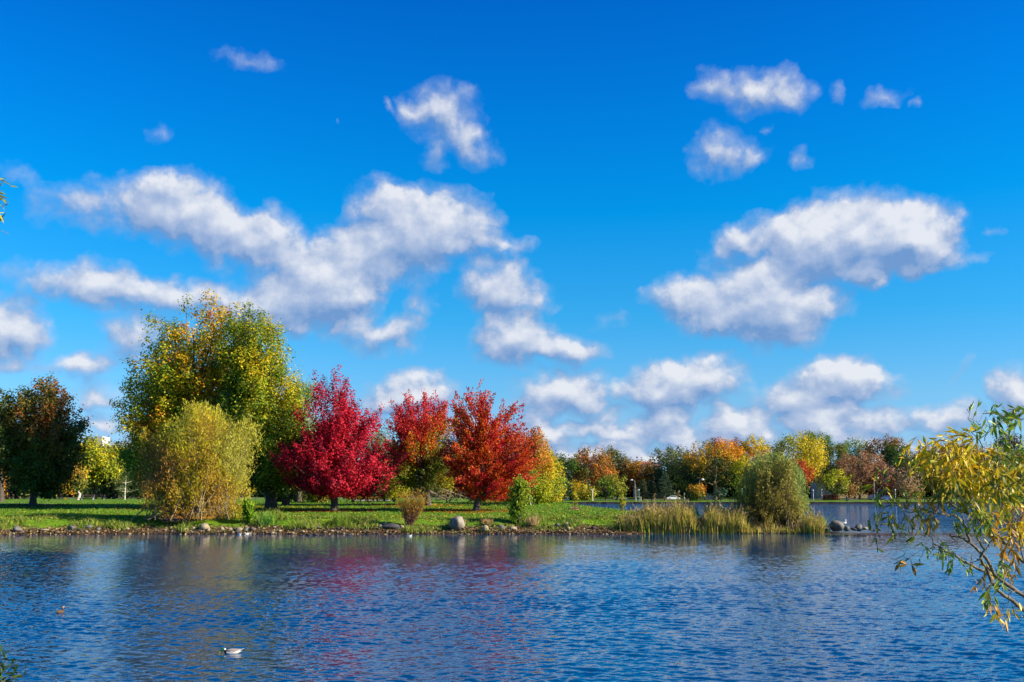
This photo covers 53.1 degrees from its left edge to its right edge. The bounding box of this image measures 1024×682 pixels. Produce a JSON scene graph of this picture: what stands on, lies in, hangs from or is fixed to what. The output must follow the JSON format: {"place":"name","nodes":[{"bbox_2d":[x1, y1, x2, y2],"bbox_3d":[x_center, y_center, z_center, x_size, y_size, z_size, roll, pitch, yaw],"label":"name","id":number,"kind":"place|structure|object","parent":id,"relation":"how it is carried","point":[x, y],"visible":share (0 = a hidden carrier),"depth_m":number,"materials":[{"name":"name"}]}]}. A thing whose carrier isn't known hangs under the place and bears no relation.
{"place":"outdoors","nodes":[
{"label":"outdoors","id":0,"kind":"place"},
{"bbox_2d":[0,504,1023,681],"label":"water","id":1,"kind":"structure","parent":0,"point":[850,605],"depth_m":25.68,"materials":[{"name":"blue liquid"}]},
{"bbox_2d":[218,648,243,653],"bbox_3d":[-5.009,5.532,18.246,0.439,0.130,0.138,1,-9,-7],"label":"mallard duck","id":2,"kind":"object","parent":1,"relation":"on","point":[233,651],"visible":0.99,"depth_m":18.21},
{"bbox_2d":[0,496,1023,534],"bbox_3d":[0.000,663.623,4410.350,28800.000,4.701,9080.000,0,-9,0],"label":"ground","id":3,"kind":"structure","parent":0,"point":[44,523],"depth_m":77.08,"materials":[{"name":"green plant"}]},
{"bbox_2d":[0,451,4,501],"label":"park tree","id":4,"kind":"object","parent":3,"relation":"on","point":[2,499],"depth_m":126.54,"materials":[{"name":"brown plant"}]},
{"bbox_2d":[0,178,16,232],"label":"willow tree","id":5,"kind":"object","parent":3,"relation":"on","point":[1,218],"visible":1,"depth_m":5.33,"materials":[{"name":"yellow plant"}]},
{"bbox_2d":[4,479,21,498],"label":"park tree","id":6,"kind":"object","parent":3,"relation":"on","point":[11,490],"visible":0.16,"depth_m":206.70,"materials":[{"name":"green plant"}]},
{"bbox_2d":[0,644,30,681],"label":"willow shrub","id":7,"kind":"object","parent":3,"relation":"on","point":[4,668],"visible":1,"depth_m":4.95,"materials":[{"name":"green plant"}]},
{"bbox_2d":[6,480,38,498],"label":"park tree","id":8,"kind":"object","parent":3,"relation":"on","point":[21,493],"visible":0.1,"depth_m":197.07,"materials":[{"name":"green plant"}]},
{"bbox_2d":[0,371,93,505],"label":"maple tree","id":9,"kind":"object","parent":3,"relation":"on","point":[39,447],"visible":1,"depth_m":101.44,"materials":[{"name":"green plant"}]},
{"bbox_2d":[52,461,90,498],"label":"park tree","id":10,"kind":"object","parent":3,"relation":"on","point":[62,492],"visible":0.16,"depth_m":187.88,"materials":[{"name":"yellow plant"}]},
{"bbox_2d":[69,469,90,499],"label":"birch tree","id":11,"kind":"object","parent":3,"relation":"on","point":[78,487],"visible":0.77,"depth_m":183.80,"materials":[{"name":"green plant"}]},
{"bbox_2d":[63,483,99,497],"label":"screen tree","id":12,"kind":"object","parent":3,"relation":"on","point":[83,495],"visible":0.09,"depth_m":288.76,"materials":[{"name":"green plant"}]},
{"bbox_2d":[65,432,126,498],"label":"park tree","id":13,"kind":"object","parent":3,"relation":"on","point":[101,464],"visible":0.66,"depth_m":200.94,"materials":[{"name":"yellow plant"}]},
{"bbox_2d":[87,436,135,452],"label":"tower block","id":14,"kind":"structure","parent":3,"relation":"on","point":[103,441],"depth_m":620.94,"materials":[{"name":"concrete"}]},
{"bbox_2d":[100,471,127,498],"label":"park tree","id":15,"kind":"object","parent":3,"relation":"on","point":[108,486],"visible":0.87,"depth_m":201.67,"materials":[{"name":"green plant"}]},
{"bbox_2d":[111,471,139,499],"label":"pine tree","id":16,"kind":"object","parent":3,"relation":"on","point":[122,484],"visible":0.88,"depth_m":185.93,"materials":[{"name":"green plant"}]},
{"bbox_2d":[111,439,139,498],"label":"park tree","id":17,"kind":"object","parent":3,"relation":"on","point":[119,446],"visible":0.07,"depth_m":231.91,"materials":[{"name":"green plant"}]},
{"bbox_2d":[126,473,148,498],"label":"park tree","id":18,"kind":"object","parent":3,"relation":"on","point":[135,491],"visible":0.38,"depth_m":199.57,"materials":[{"name":"green plant"}]},
{"bbox_2d":[106,289,236,489],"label":"maple tree","id":19,"kind":"object","parent":3,"relation":"on","point":[168,383],"visible":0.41,"depth_m":97.20,"materials":[{"name":"green plant"}]},
{"bbox_2d":[157,513,212,524],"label":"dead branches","id":20,"kind":"object","parent":3,"relation":"on","point":[176,519],"visible":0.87,"depth_m":75.63,"materials":[{"name":"brown plant"}]},
{"bbox_2d":[123,397,266,519],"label":"willow bush","id":21,"kind":"object","parent":3,"relation":"on","point":[199,481],"visible":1,"depth_m":77.27,"materials":[{"name":"yellow plant"}]},
{"bbox_2d":[240,497,258,522],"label":"green bush","id":22,"kind":"object","parent":3,"relation":"on","point":[247,505],"visible":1,"depth_m":76.11,"materials":[{"name":"green plant"}]},
{"bbox_2d":[1,503,506,512],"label":"dropped leaves","id":23,"kind":"object","parent":3,"relation":"on","point":[315,510],"visible":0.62,"depth_m":95.09,"materials":[{"name":"orange plant"}]},
{"bbox_2d":[202,299,318,508],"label":"maple tree","id":24,"kind":"object","parent":3,"relation":"on","point":[254,394],"visible":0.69,"depth_m":95.04,"materials":[{"name":"green plant"}]},
{"bbox_2d":[250,509,279,525],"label":"grass tuft","id":25,"kind":"object","parent":3,"relation":"on","point":[265,518],"visible":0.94,"depth_m":75.81,"materials":[{"name":"green plant"}]},
{"bbox_2d":[275,466,306,505],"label":"dark trunk tree","id":26,"kind":"object","parent":3,"relation":"on","point":[286,502],"visible":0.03,"depth_m":106.50,"materials":[{"name":"green plant"}]},
{"bbox_2d":[280,489,311,501],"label":"bush","id":27,"kind":"object","parent":3,"relation":"on","point":[294,498],"visible":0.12,"depth_m":124.48,"materials":[{"name":"green plant"}]},
{"bbox_2d":[286,366,317,501],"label":"willow tree","id":28,"kind":"object","parent":3,"relation":"on","point":[308,395],"visible":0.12,"depth_m":124.89,"materials":[{"name":"green plant"}]},
{"bbox_2d":[0,503,630,522],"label":"fallen leaves","id":29,"kind":"object","parent":3,"relation":"on","point":[327,512],"visible":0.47,"depth_m":83.06,"materials":[{"name":"orange plant"}]},
{"bbox_2d":[300,490,330,502],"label":"bush","id":30,"kind":"object","parent":3,"relation":"on","point":[313,499],"visible":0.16,"depth_m":116.67,"materials":[{"name":"green plant"}]},
{"bbox_2d":[0,507,635,532],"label":"bank grass","id":31,"kind":"structure","parent":3,"relation":"on","point":[116,524],"depth_m":75.51,"materials":[{"name":"green plant"}]},
{"bbox_2d":[0,523,641,534],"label":"leaf litter","id":32,"kind":"object","parent":3,"relation":"on","point":[328,532],"visible":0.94,"depth_m":74.05,"materials":[{"name":"brown plant"}]},
{"bbox_2d":[266,364,408,510],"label":"maple tree","id":33,"kind":"object","parent":3,"relation":"on","point":[334,469],"visible":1,"depth_m":90.85,"materials":[{"name":"red plant"}]},
{"bbox_2d":[324,512,353,525],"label":"grass tuft","id":34,"kind":"object","parent":3,"relation":"on","point":[337,520],"visible":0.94,"depth_m":75.85,"materials":[{"name":"green plant"}]},
{"bbox_2d":[364,423,391,494],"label":"willow tree","id":35,"kind":"object","parent":3,"relation":"on","point":[378,433],"visible":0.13,"depth_m":188.17,"materials":[{"name":"plant"}]},
{"bbox_2d":[371,479,390,500],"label":"bush","id":36,"kind":"object","parent":3,"relation":"on","point":[383,498],"visible":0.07,"depth_m":125.23,"materials":[{"name":"green plant"}]},
{"bbox_2d":[381,523,399,529],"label":"boulder","id":37,"kind":"object","parent":3,"relation":"on","point":[393,526],"visible":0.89,"depth_m":74.30,"materials":[{"name":"grey stone"}]},
{"bbox_2d":[377,457,415,501],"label":"bush","id":38,"kind":"object","parent":3,"relation":"on","point":[394,494],"visible":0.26,"depth_m":116.83,"materials":[{"name":"green plant"}]},
{"bbox_2d":[0,526,806,534],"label":"pebbles","id":39,"kind":"object","parent":3,"relation":"on","point":[251,529],"visible":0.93,"depth_m":73.83,"materials":[{"name":"grey stone"}]},
{"bbox_2d":[392,475,424,497],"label":"screen tree","id":40,"kind":"object","parent":3,"relation":"on","point":[411,490],"visible":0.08,"depth_m":288.87,"materials":[{"name":"green plant"}]},
{"bbox_2d":[395,487,429,525],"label":"forked bush","id":41,"kind":"object","parent":3,"relation":"on","point":[410,515],"visible":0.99,"depth_m":75.48,"materials":[{"name":"brown plant"}]},
{"bbox_2d":[381,389,462,505],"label":"maple tree","id":42,"kind":"object","parent":3,"relation":"on","point":[419,444],"visible":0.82,"depth_m":104.15,"materials":[{"name":"red plant"}]},
{"bbox_2d":[412,485,471,500],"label":"hedge","id":43,"kind":"object","parent":3,"relation":"on","point":[451,498],"visible":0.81,"depth_m":115.58,"materials":[{"name":"green plant"}]},
{"bbox_2d":[438,475,459,501],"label":"bush","id":44,"kind":"object","parent":3,"relation":"on","point":[449,487],"visible":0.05,"depth_m":121.07,"materials":[{"name":"green plant"}]},
{"bbox_2d":[449,516,464,528],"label":"boulder","id":45,"kind":"object","parent":3,"relation":"on","point":[456,522],"visible":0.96,"depth_m":74.68,"materials":[{"name":"stone"}]},
{"bbox_2d":[436,378,549,510],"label":"maple tree","id":46,"kind":"object","parent":3,"relation":"on","point":[486,466],"visible":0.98,"depth_m":91.27,"materials":[{"name":"red plant"}]},
{"bbox_2d":[503,474,530,523],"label":"vine bush","id":47,"kind":"object","parent":3,"relation":"on","point":[517,506],"visible":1,"depth_m":76.47,"materials":[{"name":"green plant"}]},
{"bbox_2d":[522,465,537,504],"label":"birch tree","id":48,"kind":"object","parent":3,"relation":"on","point":[531,488],"visible":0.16,"depth_m":106.36,"materials":[{"name":"green plant"}]},
{"bbox_2d":[525,513,541,524],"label":"grass tuft","id":49,"kind":"object","parent":3,"relation":"on","point":[534,520],"visible":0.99,"depth_m":75.77,"materials":[{"name":"beige plant"}]},
{"bbox_2d":[518,424,561,503],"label":"yellow tree","id":50,"kind":"object","parent":3,"relation":"on","point":[546,470],"visible":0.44,"depth_m":110.41,"materials":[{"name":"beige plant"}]},
{"bbox_2d":[538,446,570,502],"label":"yellow tree","id":51,"kind":"object","parent":3,"relation":"on","point":[559,482],"visible":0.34,"depth_m":116.17,"materials":[{"name":"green plant"}]},
{"bbox_2d":[552,450,569,467],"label":"park tree","id":52,"kind":"object","parent":3,"relation":"on","point":[560,457],"visible":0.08,"depth_m":383.17,"materials":[{"name":"green plant"}]},
{"bbox_2d":[552,463,578,501],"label":"screen tree","id":53,"kind":"object","parent":3,"relation":"on","point":[565,476],"visible":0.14,"depth_m":317.04,"materials":[{"name":"green plant"}]},
{"bbox_2d":[565,478,581,500],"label":"park tree","id":54,"kind":"object","parent":3,"relation":"on","point":[576,489],"visible":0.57,"depth_m":340.41,"materials":[{"name":"yellow plant"}]},
{"bbox_2d":[560,454,591,495],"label":"park tree","id":55,"kind":"object","parent":3,"relation":"on","point":[571,463],"visible":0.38,"depth_m":367.22,"materials":[{"name":"green plant"}]},
{"bbox_2d":[573,480,598,500],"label":"park tree","id":56,"kind":"object","parent":3,"relation":"on","point":[584,494],"visible":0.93,"depth_m":336.56,"materials":[{"name":"yellow plant"}]},
{"bbox_2d":[564,442,619,498],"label":"park tree","id":57,"kind":"object","parent":3,"relation":"on","point":[593,460],"visible":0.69,"depth_m":370.47,"materials":[{"name":"orange plant"}]},
{"bbox_2d":[587,468,618,497],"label":"screen tree","id":58,"kind":"object","parent":3,"relation":"on","point":[600,488],"visible":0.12,"depth_m":419.75,"materials":[{"name":"green plant"}]},
{"bbox_2d":[595,474,617,499],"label":"park tree","id":59,"kind":"object","parent":3,"relation":"on","point":[605,482],"visible":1,"depth_m":341.32,"materials":[{"name":"green plant"}]},
{"bbox_2d":[598,443,626,498],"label":"park tree","id":60,"kind":"object","parent":3,"relation":"on","point":[616,453],"visible":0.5,"depth_m":387.74,"materials":[{"name":"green plant"}]},
{"bbox_2d":[603,473,629,499],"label":"park tree","id":61,"kind":"object","parent":3,"relation":"on","point":[614,479],"visible":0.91,"depth_m":343.82,"materials":[{"name":"green plant"}]},
{"bbox_2d":[617,494,625,510],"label":"sapling","id":62,"kind":"object","parent":3,"relation":"on","point":[622,501],"visible":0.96,"depth_m":91.79,"materials":[{"name":"green plant"}]},
{"bbox_2d":[609,453,637,493],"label":"park tree","id":63,"kind":"object","parent":3,"relation":"on","point":[621,468],"visible":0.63,"depth_m":388.48,"materials":[{"name":"green plant"}]},
{"bbox_2d":[624,457,653,498],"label":"park tree","id":64,"kind":"object","parent":3,"relation":"on","point":[635,473],"visible":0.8,"depth_m":385.71,"materials":[{"name":"orange plant"}]},
{"bbox_2d":[634,479,649,499],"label":"pine tree","id":65,"kind":"object","parent":3,"relation":"on","point":[642,489],"visible":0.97,"depth_m":342.04,"materials":[{"name":"green plant"}]},
{"bbox_2d":[633,463,663,498],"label":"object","id":66,"kind":"structure","parent":3,"relation":"on","point":[635,493],"depth_m":396.64,"materials":[{"name":"green plant"}]},
{"bbox_2d":[643,481,656,499],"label":"pine tree","id":67,"kind":"object","parent":3,"relation":"on","point":[651,488],"visible":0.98,"depth_m":339.17,"materials":[{"name":"green plant"}]},
{"bbox_2d":[653,473,678,499],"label":"pine tree","id":68,"kind":"object","parent":3,"relation":"on","point":[665,486],"visible":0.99,"depth_m":337.35,"materials":[{"name":"green plant"}]},
{"bbox_2d":[642,444,695,496],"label":"park tree","id":69,"kind":"object","parent":3,"relation":"on","point":[670,457],"visible":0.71,"depth_m":378.17,"materials":[{"name":"green plant"}]},
{"bbox_2d":[673,454,711,497],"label":"park tree","id":70,"kind":"object","parent":3,"relation":"on","point":[684,480],"visible":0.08,"depth_m":395.42,"materials":[{"name":"green plant"}]},
{"bbox_2d":[686,481,709,500],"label":"round bush","id":71,"kind":"object","parent":3,"relation":"on","point":[697,491],"visible":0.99,"depth_m":331.16,"materials":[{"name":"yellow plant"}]},
{"bbox_2d":[677,438,751,498],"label":"park tree","id":72,"kind":"object","parent":3,"relation":"on","point":[704,461],"visible":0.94,"depth_m":365.73,"materials":[{"name":"orange plant"}]},
{"bbox_2d":[699,432,738,491],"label":"park tree","id":73,"kind":"object","parent":3,"relation":"on","point":[718,456],"visible":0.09,"depth_m":398.24,"materials":[{"name":"orange plant"}]},
{"bbox_2d":[711,487,728,499],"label":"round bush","id":74,"kind":"object","parent":3,"relation":"on","point":[719,494],"visible":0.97,"depth_m":341.40,"materials":[{"name":"green plant"}]},
{"bbox_2d":[616,497,826,533],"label":"reeds","id":75,"kind":"object","parent":3,"relation":"on","point":[675,524],"visible":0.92,"depth_m":74.38,"materials":[{"name":"green plant"}]},
{"bbox_2d":[622,490,823,527],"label":"reed plumes","id":76,"kind":"object","parent":75,"relation":"attached to","point":[692,505],"visible":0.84,"depth_m":75.17,"materials":[{"name":"beige plant"}]},
{"bbox_2d":[706,472,740,497],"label":"screen tree","id":77,"kind":"object","parent":3,"relation":"on","point":[732,489],"visible":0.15,"depth_m":417.68,"materials":[{"name":"green plant"}]},
{"bbox_2d":[729,453,753,495],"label":"park tree","id":78,"kind":"object","parent":3,"relation":"on","point":[738,464],"visible":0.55,"depth_m":357.12,"materials":[{"name":"yellow plant"}]},
{"bbox_2d":[734,433,773,485],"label":"park tree","id":79,"kind":"object","parent":3,"relation":"on","point":[754,448],"visible":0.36,"depth_m":393.77,"materials":[{"name":"yellow plant"}]},
{"bbox_2d":[728,451,815,531],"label":"willow shrub","id":80,"kind":"object","parent":3,"relation":"on","point":[771,497],"visible":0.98,"depth_m":76.00,"materials":[{"name":"green plant"}]},
{"bbox_2d":[562,502,1022,503],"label":"shore wall","id":81,"kind":"structure","parent":3,"relation":"on","point":[740,503],"depth_m":312.04,"materials":[{"name":"stone"}]},
{"bbox_2d":[766,429,829,487],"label":"park tree","id":82,"kind":"object","parent":3,"relation":"on","point":[816,459],"visible":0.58,"depth_m":372.58,"materials":[{"name":"yellow plant"}]},
{"bbox_2d":[791,458,816,493],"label":"park tree","id":83,"kind":"object","parent":3,"relation":"on","point":[802,465],"visible":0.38,"depth_m":357.04,"materials":[{"name":"red plant"}]},
{"bbox_2d":[795,429,835,471],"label":"park tree","id":84,"kind":"object","parent":3,"relation":"on","point":[827,439],"visible":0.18,"depth_m":407.21,"materials":[{"name":"green plant"}]},
{"bbox_2d":[810,472,836,497],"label":"house","id":85,"kind":"structure","parent":3,"relation":"on","point":[816,491],"depth_m":397.19,"materials":[{"name":"concrete"}]},
{"bbox_2d":[821,494,839,499],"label":"hedge","id":86,"kind":"object","parent":3,"relation":"on","point":[834,496],"visible":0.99,"depth_m":344.75,"materials":[{"name":"brown plant"}]},
{"bbox_2d":[819,441,849,493],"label":"park tree","id":87,"kind":"object","parent":3,"relation":"on","point":[838,446],"visible":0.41,"depth_m":388.31,"materials":[{"name":"green plant"}]},
{"bbox_2d":[817,466,853,499],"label":"park tree","id":88,"kind":"object","parent":3,"relation":"on","point":[828,480],"visible":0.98,"depth_m":346.45,"materials":[{"name":"green plant"}]},
{"bbox_2d":[830,520,843,530],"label":"boulder","id":89,"kind":"object","parent":3,"relation":"on","point":[837,525],"visible":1,"depth_m":75.10,"materials":[{"name":"grey stone"}]},
{"bbox_2d":[838,480,862,499],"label":"park tree","id":90,"kind":"object","parent":3,"relation":"on","point":[851,492],"visible":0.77,"depth_m":346.79,"materials":[{"name":"brown plant"}]},
{"bbox_2d":[837,466,867,497],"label":"house","id":91,"kind":"structure","parent":3,"relation":"on","point":[841,496],"depth_m":410.85,"materials":[{"name":"beige brick"}]},
{"bbox_2d":[837,435,872,497],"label":"park tree","id":92,"kind":"object","parent":3,"relation":"on","point":[855,450],"visible":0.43,"depth_m":407.72,"materials":[{"name":"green plant"}]},
{"bbox_2d":[831,446,886,498],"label":"park tree","id":93,"kind":"object","parent":3,"relation":"on","point":[857,476],"visible":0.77,"depth_m":369.30,"materials":[{"name":"beige plant"}]},
{"bbox_2d":[867,460,896,496],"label":"park tree","id":94,"kind":"object","parent":3,"relation":"on","point":[883,467],"visible":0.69,"depth_m":366.49,"materials":[{"name":"brown plant"}]},
{"bbox_2d":[863,433,910,495],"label":"park tree","id":95,"kind":"object","parent":3,"relation":"on","point":[870,447],"visible":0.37,"depth_m":397.63,"materials":[{"name":"brown plant"}]},
{"bbox_2d":[877,442,914,498],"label":"park tree","id":96,"kind":"object","parent":3,"relation":"on","point":[893,453],"visible":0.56,"depth_m":387.91,"materials":[{"name":"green plant"}]},
{"bbox_2d":[890,460,924,499],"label":"park tree","id":97,"kind":"object","parent":3,"relation":"on","point":[906,487],"visible":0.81,"depth_m":360.31,"materials":[{"name":"brown plant"}]},
{"bbox_2d":[889,451,931,497],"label":"park tree","id":98,"kind":"object","parent":3,"relation":"on","point":[917,483],"visible":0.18,"depth_m":391.30,"materials":[{"name":"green plant"}]},
{"bbox_2d":[910,444,952,495],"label":"park tree","id":99,"kind":"object","parent":3,"relation":"on","point":[930,480],"visible":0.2,"depth_m":388.95,"materials":[{"name":"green plant"}]},
{"bbox_2d":[967,443,1009,492],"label":"park tree","id":100,"kind":"object","parent":3,"relation":"on","point":[979,449],"visible":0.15,"depth_m":380.83,"materials":[{"name":"green plant"}]},
{"bbox_2d":[992,431,1023,489],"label":"park tree","id":101,"kind":"object","parent":3,"relation":"on","point":[1017,441],"visible":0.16,"depth_m":397.73,"materials":[{"name":"green plant"}]},
{"bbox_2d":[1006,451,1023,493],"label":"park tree","id":102,"kind":"object","parent":3,"relation":"on","point":[1021,462],"visible":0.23,"depth_m":376.01,"materials":[{"name":"green plant"}]},
{"bbox_2d":[0,0,1023,470],"label":"sky","id":103,"kind":"structure","parent":0,"point":[644,226],"materials":[{"name":"blue"}]},
{"bbox_2d":[588,499,988,499],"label":"lakeside road","id":104,"kind":"structure","parent":0,"point":[691,499],"depth_m":354.81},
{"bbox_2d":[859,400,1023,631],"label":"willow tree","id":105,"kind":"object","parent":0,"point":[982,482],"visible":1,"depth_m":5.52,"materials":[{"name":"yellow plant"}]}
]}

